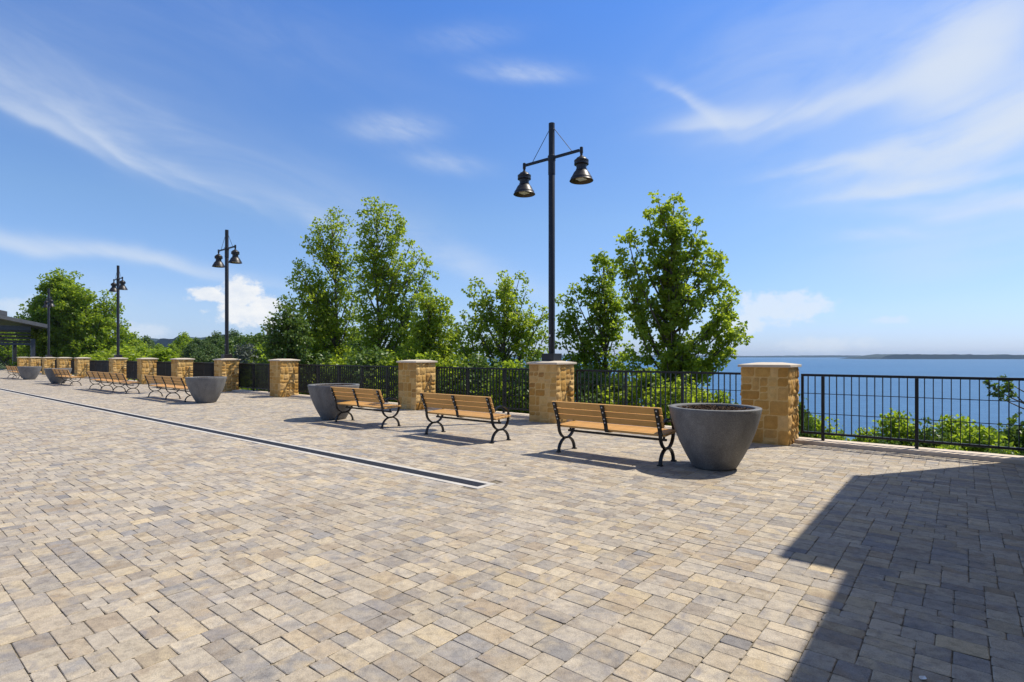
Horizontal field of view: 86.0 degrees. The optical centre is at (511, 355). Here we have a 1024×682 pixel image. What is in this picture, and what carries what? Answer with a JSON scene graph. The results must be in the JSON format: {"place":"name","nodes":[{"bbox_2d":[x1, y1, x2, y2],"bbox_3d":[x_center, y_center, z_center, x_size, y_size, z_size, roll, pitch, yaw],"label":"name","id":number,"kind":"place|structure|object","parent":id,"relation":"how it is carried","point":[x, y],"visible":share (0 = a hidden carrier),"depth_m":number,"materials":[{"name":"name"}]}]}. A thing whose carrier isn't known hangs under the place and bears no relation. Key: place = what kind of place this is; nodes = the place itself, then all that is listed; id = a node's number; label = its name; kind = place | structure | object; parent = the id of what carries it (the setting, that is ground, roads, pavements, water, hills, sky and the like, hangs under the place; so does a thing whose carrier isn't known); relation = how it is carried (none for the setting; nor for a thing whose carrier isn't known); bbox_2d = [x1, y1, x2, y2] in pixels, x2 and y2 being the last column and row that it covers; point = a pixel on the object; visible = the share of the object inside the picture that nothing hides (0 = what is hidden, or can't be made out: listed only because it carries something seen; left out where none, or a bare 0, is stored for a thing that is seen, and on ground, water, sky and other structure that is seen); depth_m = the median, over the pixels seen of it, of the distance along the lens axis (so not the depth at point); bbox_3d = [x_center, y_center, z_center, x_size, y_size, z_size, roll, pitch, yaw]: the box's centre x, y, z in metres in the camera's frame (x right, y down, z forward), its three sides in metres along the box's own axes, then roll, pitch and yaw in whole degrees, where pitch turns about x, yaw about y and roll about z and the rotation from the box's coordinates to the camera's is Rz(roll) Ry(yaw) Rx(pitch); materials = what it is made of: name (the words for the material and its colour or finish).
{"place":"outdoors","nodes":[
{"label":"outdoors","id":0,"kind":"place"},
{"bbox_2d":[1,334,360,361],"bbox_3d":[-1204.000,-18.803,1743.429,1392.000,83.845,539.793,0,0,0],"label":"hill","id":1,"kind":"structure","parent":0,"point":[164,342],"depth_m":1503.75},
{"bbox_2d":[0,370,1023,681],"bbox_3d":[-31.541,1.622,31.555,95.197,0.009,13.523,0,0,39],"label":"plaza paving","id":2,"kind":"structure","parent":0,"point":[396,530],"depth_m":4.49,"materials":[{"name":"stone"}]},
{"bbox_2d":[5,366,21,377],"bbox_3d":[-35.242,1.187,39.021,3.730,0.865,0.660,0,0,39],"label":"park bench","id":3,"kind":"object","parent":2,"relation":"on","point":[13,369],"visible":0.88,"depth_m":38.91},
{"bbox_2d":[0,310,47,365],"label":"pavilion","id":4,"kind":"structure","parent":2,"relation":"on","point":[9,324],"depth_m":61.15,"materials":[{"name":"metal"}]},
{"bbox_2d":[17,366,41,379],"bbox_3d":[-32.578,1.181,37.066,1.272,0.879,1.272,0,0,-28],"label":"planter","id":5,"kind":"object","parent":2,"relation":"on","point":[29,372],"visible":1,"depth_m":36.74,"materials":[{"name":"grey concrete"}]},
{"bbox_2d":[44,368,71,383],"bbox_3d":[-26.357,1.181,31.877,1.272,0.879,1.272,0,0,-43],"label":"planter","id":6,"kind":"object","parent":2,"relation":"on","point":[52,377],"visible":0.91,"depth_m":31.47,"materials":[{"name":"grey concrete"}]},
{"bbox_2d":[57,357,71,374],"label":"stone pier","id":7,"kind":"structure","parent":2,"relation":"on","point":[63,362],"depth_m":43.26,"materials":[{"name":"stone"}]},
{"bbox_2d":[52,369,81,385],"bbox_3d":[-24.817,1.187,30.522,3.730,0.865,0.660,0,0,39],"label":"park bench","id":8,"kind":"object","parent":2,"relation":"on","point":[61,372],"visible":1,"depth_m":30.02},
{"bbox_2d":[86,371,139,393],"bbox_3d":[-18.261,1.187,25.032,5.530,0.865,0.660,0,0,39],"label":"park bench","id":9,"kind":"object","parent":2,"relation":"on","point":[107,377],"visible":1,"depth_m":24.60,"materials":[{"name":"wood"}]},
{"bbox_2d":[108,358,127,379],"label":"stone pier","id":10,"kind":"structure","parent":2,"relation":"on","point":[117,365],"depth_m":34.70,"materials":[{"name":"stone"}]},
{"bbox_2d":[109,265,127,357],"bbox_3d":[-25.106,-2.803,34.991,2.286,5.865,0.566,0,0,39],"label":"street lamp","id":11,"kind":"object","parent":10,"relation":"on","point":[119,284],"visible":1,"depth_m":34.94,"materials":[{"name":"brown metal"}]},
{"bbox_2d":[144,375,191,401],"bbox_3d":[-12.672,1.187,20.415,3.730,0.865,0.660,0,0,39],"label":"park bench","id":12,"kind":"object","parent":2,"relation":"on","point":[174,383],"visible":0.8,"depth_m":20.28,"materials":[{"name":"wood"}]},
{"bbox_2d":[170,358,194,385],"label":"stone pier","id":13,"kind":"structure","parent":2,"relation":"on","point":[182,367],"depth_m":28.06,"materials":[{"name":"stone"}]},
{"bbox_2d":[185,376,226,402],"bbox_3d":[-10.536,1.181,18.919,1.272,0.879,1.272,0,0,31],"label":"planter","id":14,"kind":"object","parent":2,"relation":"on","point":[205,389],"visible":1,"depth_m":18.53,"materials":[{"name":"grey concrete"}]},
{"bbox_2d":[213,358,240,391],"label":"stone pier","id":15,"kind":"structure","parent":2,"relation":"on","point":[228,368],"depth_m":24.80,"materials":[{"name":"stone"}]},
{"bbox_2d":[212,230,241,357],"bbox_3d":[-13.021,-2.803,25.063,2.286,5.865,0.566,0,0,39],"label":"street lamp","id":16,"kind":"object","parent":15,"relation":"on","point":[234,259],"visible":1,"depth_m":24.99,"materials":[{"name":"brown metal"}]},
{"bbox_2d":[0,388,494,488],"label":"trench drain","id":17,"kind":"object","parent":2,"relation":"on","point":[453,479],"visible":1,"depth_m":9.28,"materials":[{"name":"metal"}]},
{"bbox_2d":[268,359,299,396],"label":"stone pier","id":18,"kind":"structure","parent":2,"relation":"on","point":[283,377],"depth_m":21.50,"materials":[{"name":"stone"}]},
{"bbox_2d":[307,383,359,419],"bbox_3d":[-4.561,1.181,14.062,1.272,0.879,1.272,0,0,16],"label":"planter","id":19,"kind":"object","parent":2,"relation":"on","point":[322,398],"visible":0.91,"depth_m":13.64,"materials":[{"name":"grey concrete"}]},
{"bbox_2d":[330,387,400,428],"bbox_3d":[-3.468,1.187,12.918,1.930,0.865,0.660,0,0,39],"label":"park bench","id":20,"kind":"object","parent":2,"relation":"on","point":[357,396],"visible":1,"depth_m":12.69,"materials":[{"name":"wood"}]},
{"bbox_2d":[420,392,510,443],"bbox_3d":[-0.949,1.187,10.849,1.930,0.865,0.660,0,0,39],"label":"park bench","id":21,"kind":"object","parent":2,"relation":"on","point":[468,405],"visible":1,"depth_m":10.63,"materials":[{"name":"wood"}]},
{"bbox_2d":[0,369,1023,464],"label":"kerb","id":22,"kind":"structure","parent":2,"relation":"on","point":[989,457],"depth_m":9.36,"materials":[{"name":"concrete"}]},
{"bbox_2d":[16,357,28,369],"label":"stone pier","id":23,"kind":"structure","parent":22,"relation":"on","point":[22,361],"depth_m":53.17,"materials":[{"name":"stone"}]},
{"bbox_2d":[28,357,41,372],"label":"stone pier","id":24,"kind":"structure","parent":22,"relation":"on","point":[34,361],"depth_m":49.87,"materials":[{"name":"stone"}]},
{"bbox_2d":[41,357,56,374],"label":"stone pier","id":25,"kind":"structure","parent":22,"relation":"on","point":[48,362],"depth_m":46.54,"materials":[{"name":"stone"}]},
{"bbox_2d":[43,288,54,356],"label":"street lamp","id":26,"kind":"object","parent":25,"relation":"on","point":[48,304],"visible":1,"depth_m":46.76,"materials":[{"name":"brown metal"}]},
{"bbox_2d":[74,357,89,377],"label":"stone pier","id":27,"kind":"structure","parent":22,"relation":"on","point":[81,366],"depth_m":39.95,"materials":[{"name":"stone"}]},
{"bbox_2d":[89,360,108,373],"bbox_3d":[-28.075,0.950,37.860,7.250,1.216,0.066,0,0,39],"label":"fence panel","id":28,"kind":"object","parent":22,"relation":"on","point":[98,365],"visible":0.38,"depth_m":38.61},
{"bbox_2d":[126,361,136,380],"bbox_3d":[-22.840,0.950,33.559,4.300,1.216,0.066,0,0,39],"label":"fence panel","id":29,"kind":"object","parent":22,"relation":"on","point":[131,369],"visible":0.4,"depth_m":34.32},
{"bbox_2d":[136,358,158,383],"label":"stone pier","id":30,"kind":"structure","parent":22,"relation":"on","point":[146,366],"depth_m":31.31,"materials":[{"name":"stone"}]},
{"bbox_2d":[156,361,170,379],"bbox_3d":[-18.791,0.950,30.233,4.180,1.216,0.066,0,0,39],"label":"fence panel","id":31,"kind":"object","parent":22,"relation":"on","point":[163,368],"visible":0.26,"depth_m":30.88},
{"bbox_2d":[193,362,213,376],"bbox_3d":[-14.796,0.950,26.951,4.160,1.216,0.066,0,0,39],"label":"fence panel","id":32,"kind":"object","parent":22,"relation":"on","point":[200,369],"visible":0.32,"depth_m":27.45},
{"bbox_2d":[239,363,269,391],"bbox_3d":[-10.813,0.950,23.678,4.150,1.216,0.066,0,0,39],"label":"fence panel","id":33,"kind":"object","parent":22,"relation":"on","point":[247,371],"visible":0.64,"depth_m":24.09,"materials":[{"name":"metal"}]},
{"bbox_2d":[298,364,397,402],"bbox_3d":[-5.751,0.950,19.520,6.950,1.216,0.066,0,0,39],"label":"fence panel","id":34,"kind":"object","parent":22,"relation":"on","point":[362,375],"visible":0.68,"depth_m":19.36,"materials":[{"name":"metal"}]},
{"bbox_2d":[396,360,437,409],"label":"stone pier","id":35,"kind":"structure","parent":22,"relation":"on","point":[416,378],"depth_m":16.43,"materials":[{"name":"stone"}]},
{"bbox_2d":[436,367,528,412],"bbox_3d":[-0.741,0.950,15.404,4.020,1.216,0.066,0,0,39],"label":"fence panel","id":36,"kind":"object","parent":22,"relation":"on","point":[504,387],"visible":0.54,"depth_m":15.37,"materials":[{"name":"metal"}]},
{"bbox_2d":[576,369,740,421],"bbox_3d":[3.142,0.950,12.214,4.030,1.216,0.066,0,0,39],"label":"fence panel","id":37,"kind":"object","parent":22,"relation":"on","point":[625,386],"visible":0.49,"depth_m":12.31,"materials":[{"name":"metal"}]},
{"bbox_2d":[801,374,1023,450],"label":"fence panel","id":38,"kind":"object","parent":22,"relation":"on","point":[823,433],"visible":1,"depth_m":9.27,"materials":[{"name":"metal"}]},
{"bbox_2d":[526,361,576,423],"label":"stone pier","id":39,"kind":"structure","parent":2,"relation":"on","point":[549,381],"depth_m":13.26,"materials":[{"name":"stone"}]},
{"bbox_2d":[513,122,592,360],"bbox_3d":[0.981,-2.803,13.560,2.286,5.865,0.566,0,0,39],"label":"street lamp","id":40,"kind":"object","parent":39,"relation":"on","point":[581,175],"visible":1,"depth_m":13.49,"materials":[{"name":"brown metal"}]},
{"bbox_2d":[551,401,676,466],"bbox_3d":[1.593,1.187,8.760,1.930,0.865,0.660,0,0,39],"label":"park bench","id":41,"kind":"object","parent":2,"relation":"on","point":[605,414],"visible":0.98,"depth_m":8.55,"materials":[{"name":"wood"}]},
{"bbox_2d":[669,403,761,470],"bbox_3d":[2.935,1.181,7.968,1.272,0.879,1.272,0,0,0],"label":"planter","id":42,"kind":"object","parent":2,"relation":"on","point":[715,436],"visible":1,"depth_m":7.56,"materials":[{"name":"grey concrete"}]},
{"bbox_2d":[738,362,801,445],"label":"stone pier","id":43,"kind":"structure","parent":2,"relation":"on","point":[771,389],"depth_m":10.02,"materials":[{"name":"stone"}]},
{"bbox_2d":[0,0,1023,355],"label":"sky","id":44,"kind":"structure","parent":0,"point":[856,167],"materials":[{"name":"blue"}]},
{"bbox_2d":[494,355,859,356],"bbox_3d":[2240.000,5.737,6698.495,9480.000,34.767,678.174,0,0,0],"label":"shore","id":45,"kind":"structure","parent":0,"point":[769,356],"depth_m":6401.14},
{"bbox_2d":[468,357,1023,440],"bbox_3d":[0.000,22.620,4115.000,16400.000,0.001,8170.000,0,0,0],"label":"lake","id":46,"kind":"structure","parent":0,"point":[1011,368],"depth_m":400.60,"materials":[{"name":"liquid"}]},
{"bbox_2d":[839,354,1023,358],"bbox_3d":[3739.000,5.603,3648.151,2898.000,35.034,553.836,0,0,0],"label":"shore","id":47,"kind":"structure","parent":0,"point":[931,356],"depth_m":3407.04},
{"bbox_3d":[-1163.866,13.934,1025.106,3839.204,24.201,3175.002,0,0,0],"label":"hillside","id":48,"kind":"structure","parent":0,"visible":0},
{"bbox_2d":[0,339,18,365],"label":"tree","id":49,"kind":"object","parent":48,"relation":"on","point":[4,354],"visible":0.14,"depth_m":95.52,"materials":[{"name":"green plant"}]},
{"bbox_2d":[0,332,26,368],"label":"tree","id":50,"kind":"object","parent":48,"relation":"on","point":[8,355],"visible":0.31,"depth_m":94.05,"materials":[{"name":"green plant"}]},
{"bbox_2d":[9,267,135,366],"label":"tree","id":51,"kind":"object","parent":48,"relation":"on","point":[79,326],"visible":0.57,"depth_m":64.75,"materials":[{"name":"green plant"}]},
{"bbox_2d":[73,347,115,374],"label":"shrub","id":52,"kind":"object","parent":48,"relation":"on","point":[93,356],"visible":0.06,"depth_m":55.37,"materials":[{"name":"green plant"}]},
{"bbox_2d":[94,340,154,360],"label":"shrub","id":53,"kind":"object","parent":48,"relation":"on","point":[125,351],"visible":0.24,"depth_m":51.30,"materials":[{"name":"green plant"}]},
{"bbox_2d":[124,331,150,348],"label":"tree","id":54,"kind":"object","parent":48,"relation":"on","point":[138,341],"visible":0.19,"depth_m":94.69,"materials":[{"name":"green plant"}]},
{"bbox_2d":[140,334,155,348],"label":"tree","id":55,"kind":"object","parent":48,"relation":"on","point":[148,340],"visible":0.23,"depth_m":119.43,"materials":[{"name":"green plant"}]},
{"bbox_2d":[127,347,179,379],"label":"shrub","id":56,"kind":"object","parent":48,"relation":"on","point":[163,354],"visible":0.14,"depth_m":45.72,"materials":[{"name":"green plant"}]},
{"bbox_2d":[167,343,184,357],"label":"tree","id":57,"kind":"object","parent":48,"relation":"on","point":[173,347],"visible":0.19,"depth_m":119.89,"materials":[{"name":"green plant"}]},
{"bbox_2d":[167,331,196,357],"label":"tree","id":58,"kind":"object","parent":48,"relation":"on","point":[183,340],"visible":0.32,"depth_m":129.06,"materials":[{"name":"green plant"}]},
{"bbox_2d":[181,336,202,357],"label":"tree","id":59,"kind":"object","parent":48,"relation":"on","point":[188,350],"visible":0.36,"depth_m":119.01,"materials":[{"name":"green plant"}]},
{"bbox_2d":[191,349,211,361],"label":"tree","id":60,"kind":"object","parent":48,"relation":"on","point":[198,357],"visible":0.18,"depth_m":84.58,"materials":[{"name":"green plant"}]},
{"bbox_2d":[193,339,215,357],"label":"tree","id":61,"kind":"object","parent":48,"relation":"on","point":[206,346],"visible":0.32,"depth_m":104.36,"materials":[{"name":"green plant"}]},
{"bbox_2d":[194,330,224,354],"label":"tree","id":62,"kind":"object","parent":48,"relation":"on","point":[216,338],"visible":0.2,"depth_m":109.20,"materials":[{"name":"green plant"}]},
{"bbox_2d":[205,348,224,362],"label":"tree","id":63,"kind":"object","parent":48,"relation":"on","point":[217,355],"visible":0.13,"depth_m":84.32,"materials":[{"name":"green plant"}]},
{"bbox_2d":[213,338,235,354],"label":"tree","id":64,"kind":"object","parent":48,"relation":"on","point":[221,345],"visible":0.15,"depth_m":94.41,"materials":[{"name":"green plant"}]},
{"bbox_2d":[222,328,238,340],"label":"tree","id":65,"kind":"object","parent":48,"relation":"on","point":[232,335],"visible":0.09,"depth_m":119.65,"materials":[{"name":"green plant"}]},
{"bbox_2d":[232,332,247,345],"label":"tree","id":66,"kind":"object","parent":48,"relation":"on","point":[238,338],"visible":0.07,"depth_m":99.19,"materials":[{"name":"green plant"}]},
{"bbox_2d":[233,332,254,358],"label":"tree","id":67,"kind":"object","parent":48,"relation":"on","point":[245,339],"visible":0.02,"depth_m":89.11,"materials":[{"name":"green plant"}]},
{"bbox_2d":[233,342,265,390],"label":"pale tree","id":68,"kind":"object","parent":48,"relation":"on","point":[242,353],"visible":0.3,"depth_m":67.28,"materials":[{"name":"green plant"}]},
{"bbox_2d":[236,330,269,357],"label":"tree","id":69,"kind":"object","parent":48,"relation":"on","point":[257,335],"visible":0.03,"depth_m":84.17,"materials":[{"name":"green plant"}]},
{"bbox_2d":[239,354,269,391],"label":"shrub","id":70,"kind":"object","parent":48,"relation":"on","point":[255,370],"visible":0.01,"depth_m":29.58,"materials":[{"name":"green plant"}]},
{"bbox_2d":[243,341,272,376],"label":"tree","id":71,"kind":"object","parent":48,"relation":"on","point":[259,348],"visible":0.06,"depth_m":68.98,"materials":[{"name":"green plant"}]},
{"bbox_2d":[247,350,313,394],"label":"shrub","id":72,"kind":"object","parent":48,"relation":"on","point":[264,383],"visible":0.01,"depth_m":26.80,"materials":[{"name":"green plant"}]},
{"bbox_2d":[254,294,315,392],"bbox_3d":[-10.371,0.224,25.177,3.024,5.985,2.180,0,0,0],"label":"dark tree","id":73,"kind":"object","parent":48,"relation":"on","point":[287,338],"visible":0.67,"depth_m":24.74,"materials":[{"name":"green plant"}]},
{"bbox_2d":[266,348,341,394],"bbox_3d":[-8.687,1.808,25.576,4.679,4.385,4.302,0,0,18],"label":"shrub","id":74,"kind":"object","parent":48,"relation":"on","point":[319,359],"visible":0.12,"depth_m":24.96,"materials":[{"name":"green plant"}]},
{"bbox_2d":[272,206,366,373],"bbox_3d":[-9.500,-1.608,27.927,4.616,12.251,2.520,0,0,0],"label":"broad tree","id":75,"kind":"object","parent":48,"relation":"on","point":[322,313],"visible":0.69,"depth_m":27.80,"materials":[{"name":"green plant"}]},
{"bbox_2d":[307,348,358,393],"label":"shrub","id":76,"kind":"object","parent":48,"relation":"on","point":[337,361],"visible":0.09,"depth_m":24.20,"materials":[{"name":"green plant"}]},
{"bbox_2d":[330,326,374,358],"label":"tree","id":77,"kind":"object","parent":48,"relation":"on","point":[358,343],"visible":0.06,"depth_m":88.78,"materials":[{"name":"green plant"}]},
{"bbox_2d":[315,344,396,400],"bbox_3d":[-6.227,1.817,23.291,4.932,4.622,4.534,0,0,-18],"label":"shrub","id":78,"kind":"object","parent":48,"relation":"on","point":[377,357],"visible":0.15,"depth_m":23.16,"materials":[{"name":"green plant"}]},
{"bbox_2d":[347,196,439,360],"bbox_3d":[-5.844,-1.526,26.986,4.567,12.580,2.612,0,0,0],"label":"broad tree","id":79,"kind":"object","parent":48,"relation":"on","point":[377,276],"visible":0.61,"depth_m":26.76,"materials":[{"name":"green plant"}]},
{"bbox_2d":[373,343,417,402],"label":"shrub","id":80,"kind":"object","parent":48,"relation":"on","point":[391,361],"visible":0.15,"depth_m":21.96,"materials":[{"name":"green plant"}]},
{"bbox_2d":[389,351,442,401],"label":"shrub","id":81,"kind":"object","parent":48,"relation":"on","point":[425,356],"visible":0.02,"depth_m":21.36,"materials":[{"name":"green plant"}]},
{"bbox_2d":[398,292,471,362],"bbox_3d":[-3.140,0.845,23.046,3.277,7.000,2.003,0,0,0],"label":"leafy tree","id":82,"kind":"object","parent":48,"relation":"on","point":[427,333],"visible":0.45,"depth_m":22.77,"materials":[{"name":"green plant"}]},
{"bbox_2d":[434,346,491,400],"bbox_3d":[-2.296,1.898,20.832,4.091,4.530,4.087,0,0,12],"label":"shrub","id":83,"kind":"object","parent":48,"relation":"on","point":[440,363],"visible":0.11,"depth_m":20.10,"materials":[{"name":"green plant"}]},
{"bbox_2d":[435,351,527,406],"bbox_3d":[-1.124,2.056,19.777,4.016,4.466,4.368,0,0,26],"label":"shrub","id":84,"kind":"object","parent":48,"relation":"on","point":[480,360],"visible":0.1,"depth_m":19.61,"materials":[{"name":"green plant"}]},
{"bbox_2d":[446,270,555,412],"bbox_3d":[-0.399,0.648,21.945,4.362,8.305,2.082,0,0,0],"label":"leafy tree","id":85,"kind":"object","parent":48,"relation":"on","point":[507,318],"visible":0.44,"depth_m":21.84,"materials":[{"name":"green plant"}]},
{"bbox_2d":[473,359,528,413],"bbox_3d":[0.100,2.086,18.484,3.572,3.937,3.050,0,0,-30],"label":"shrub","id":86,"kind":"object","parent":48,"relation":"on","point":[508,364],"visible":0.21,"depth_m":18.22,"materials":[{"name":"green plant"}]},
{"bbox_2d":[494,357,575,412],"bbox_3d":[0.735,2.060,17.930,3.764,4.232,3.460,0,0,16],"label":"shrub","id":87,"kind":"object","parent":48,"relation":"on","point":[527,366],"visible":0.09,"depth_m":17.58,"materials":[{"name":"green plant"}]},
{"bbox_2d":[555,248,635,399],"bbox_3d":[2.812,0.474,18.439,2.880,8.244,1.725,0,0,0],"label":"young tree","id":88,"kind":"object","parent":48,"relation":"on","point":[609,330],"visible":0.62,"depth_m":18.33,"materials":[{"name":"green plant"}]},
{"bbox_2d":[574,363,617,409],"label":"shrub","id":89,"kind":"object","parent":48,"relation":"on","point":[586,382],"visible":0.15,"depth_m":16.02,"materials":[{"name":"green plant"}]},
{"bbox_2d":[593,367,642,411],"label":"shrub","id":90,"kind":"object","parent":48,"relation":"on","point":[616,389],"visible":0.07,"depth_m":15.73,"materials":[{"name":"green plant"}]},
{"bbox_2d":[606,367,677,425],"bbox_3d":[3.573,2.092,14.876,2.509,3.563,2.938,0,0,-10],"label":"shrub","id":91,"kind":"object","parent":48,"relation":"on","point":[648,384],"visible":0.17,"depth_m":14.84,"materials":[{"name":"green plant"}]},
{"bbox_2d":[639,370,700,425],"bbox_3d":[4.001,2.102,14.473,2.877,3.508,2.880,0,0,18],"label":"shrub","id":92,"kind":"object","parent":48,"relation":"on","point":[678,393],"visible":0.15,"depth_m":14.27,"materials":[{"name":"green plant"}]},
{"bbox_2d":[614,189,753,400],"bbox_3d":[5.293,-0.219,16.998,4.326,9.615,1.851,0,0,0],"label":"tall tree","id":93,"kind":"object","parent":48,"relation":"on","point":[674,294],"visible":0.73,"depth_m":16.80,"materials":[{"name":"green plant"}]},
{"bbox_2d":[684,375,726,402],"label":"shrub","id":94,"kind":"object","parent":48,"relation":"on","point":[704,394],"visible":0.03,"depth_m":14.84,"materials":[{"name":"green plant"}]},
{"bbox_2d":[714,390,737,403],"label":"shrub","id":95,"kind":"object","parent":48,"relation":"on","point":[721,400],"visible":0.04,"depth_m":14.39,"materials":[{"name":"green plant"}]},
{"bbox_2d":[798,394,820,438],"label":"slope tree","id":96,"kind":"object","parent":48,"relation":"on","point":[811,427],"visible":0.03,"depth_m":19.76,"materials":[{"name":"green plant"}]},
{"bbox_2d":[810,415,850,440],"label":"slope tree","id":97,"kind":"object","parent":48,"relation":"on","point":[830,437],"visible":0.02,"depth_m":25.77,"materials":[{"name":"green plant"}]},
{"bbox_2d":[848,426,881,443],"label":"slope tree","id":98,"kind":"object","parent":48,"relation":"on","point":[870,433],"visible":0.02,"depth_m":25.13,"materials":[{"name":"green plant"}]},
{"bbox_2d":[869,408,930,447],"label":"slope tree","id":99,"kind":"object","parent":48,"relation":"on","point":[894,428],"visible":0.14,"depth_m":23.82,"materials":[{"name":"green plant"}]},
{"bbox_2d":[907,417,958,449],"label":"slope tree","id":100,"kind":"object","parent":48,"relation":"on","point":[938,436],"visible":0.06,"depth_m":22.92,"materials":[{"name":"green plant"}]},
{"bbox_2d":[935,444,962,450],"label":"slope tree","id":101,"kind":"object","parent":48,"relation":"on","point":[943,446],"visible":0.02,"depth_m":17.86,"materials":[{"name":"green plant"}]},
{"bbox_2d":[928,414,1019,454],"bbox_3d":[19.853,6.484,24.159,6.070,7.950,6.086,0,0,35],"label":"slope tree","id":102,"kind":"object","parent":48,"relation":"on","point":[955,427],"visible":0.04,"depth_m":24.10,"materials":[{"name":"green plant"}]},
{"bbox_2d":[952,423,1021,454],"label":"slope tree","id":103,"kind":"object","parent":48,"relation":"on","point":[974,438],"visible":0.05,"depth_m":21.83,"materials":[{"name":"green plant"}]},
{"bbox_2d":[984,440,1019,455],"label":"slope tree","id":104,"kind":"object","parent":48,"relation":"on","point":[1004,451],"depth_m":16.96,"materials":[{"name":"green plant"}]},
{"bbox_2d":[982,375,1023,408],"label":"leaning tree","id":105,"kind":"object","parent":48,"relation":"on","point":[1002,394],"visible":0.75,"depth_m":15.31,"materials":[{"name":"green plant"}]},
{"bbox_2d":[985,412,1023,453],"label":"slope tree","id":106,"kind":"object","parent":48,"relation":"on","point":[1013,433],"visible":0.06,"depth_m":22.80,"materials":[{"name":"green plant"}]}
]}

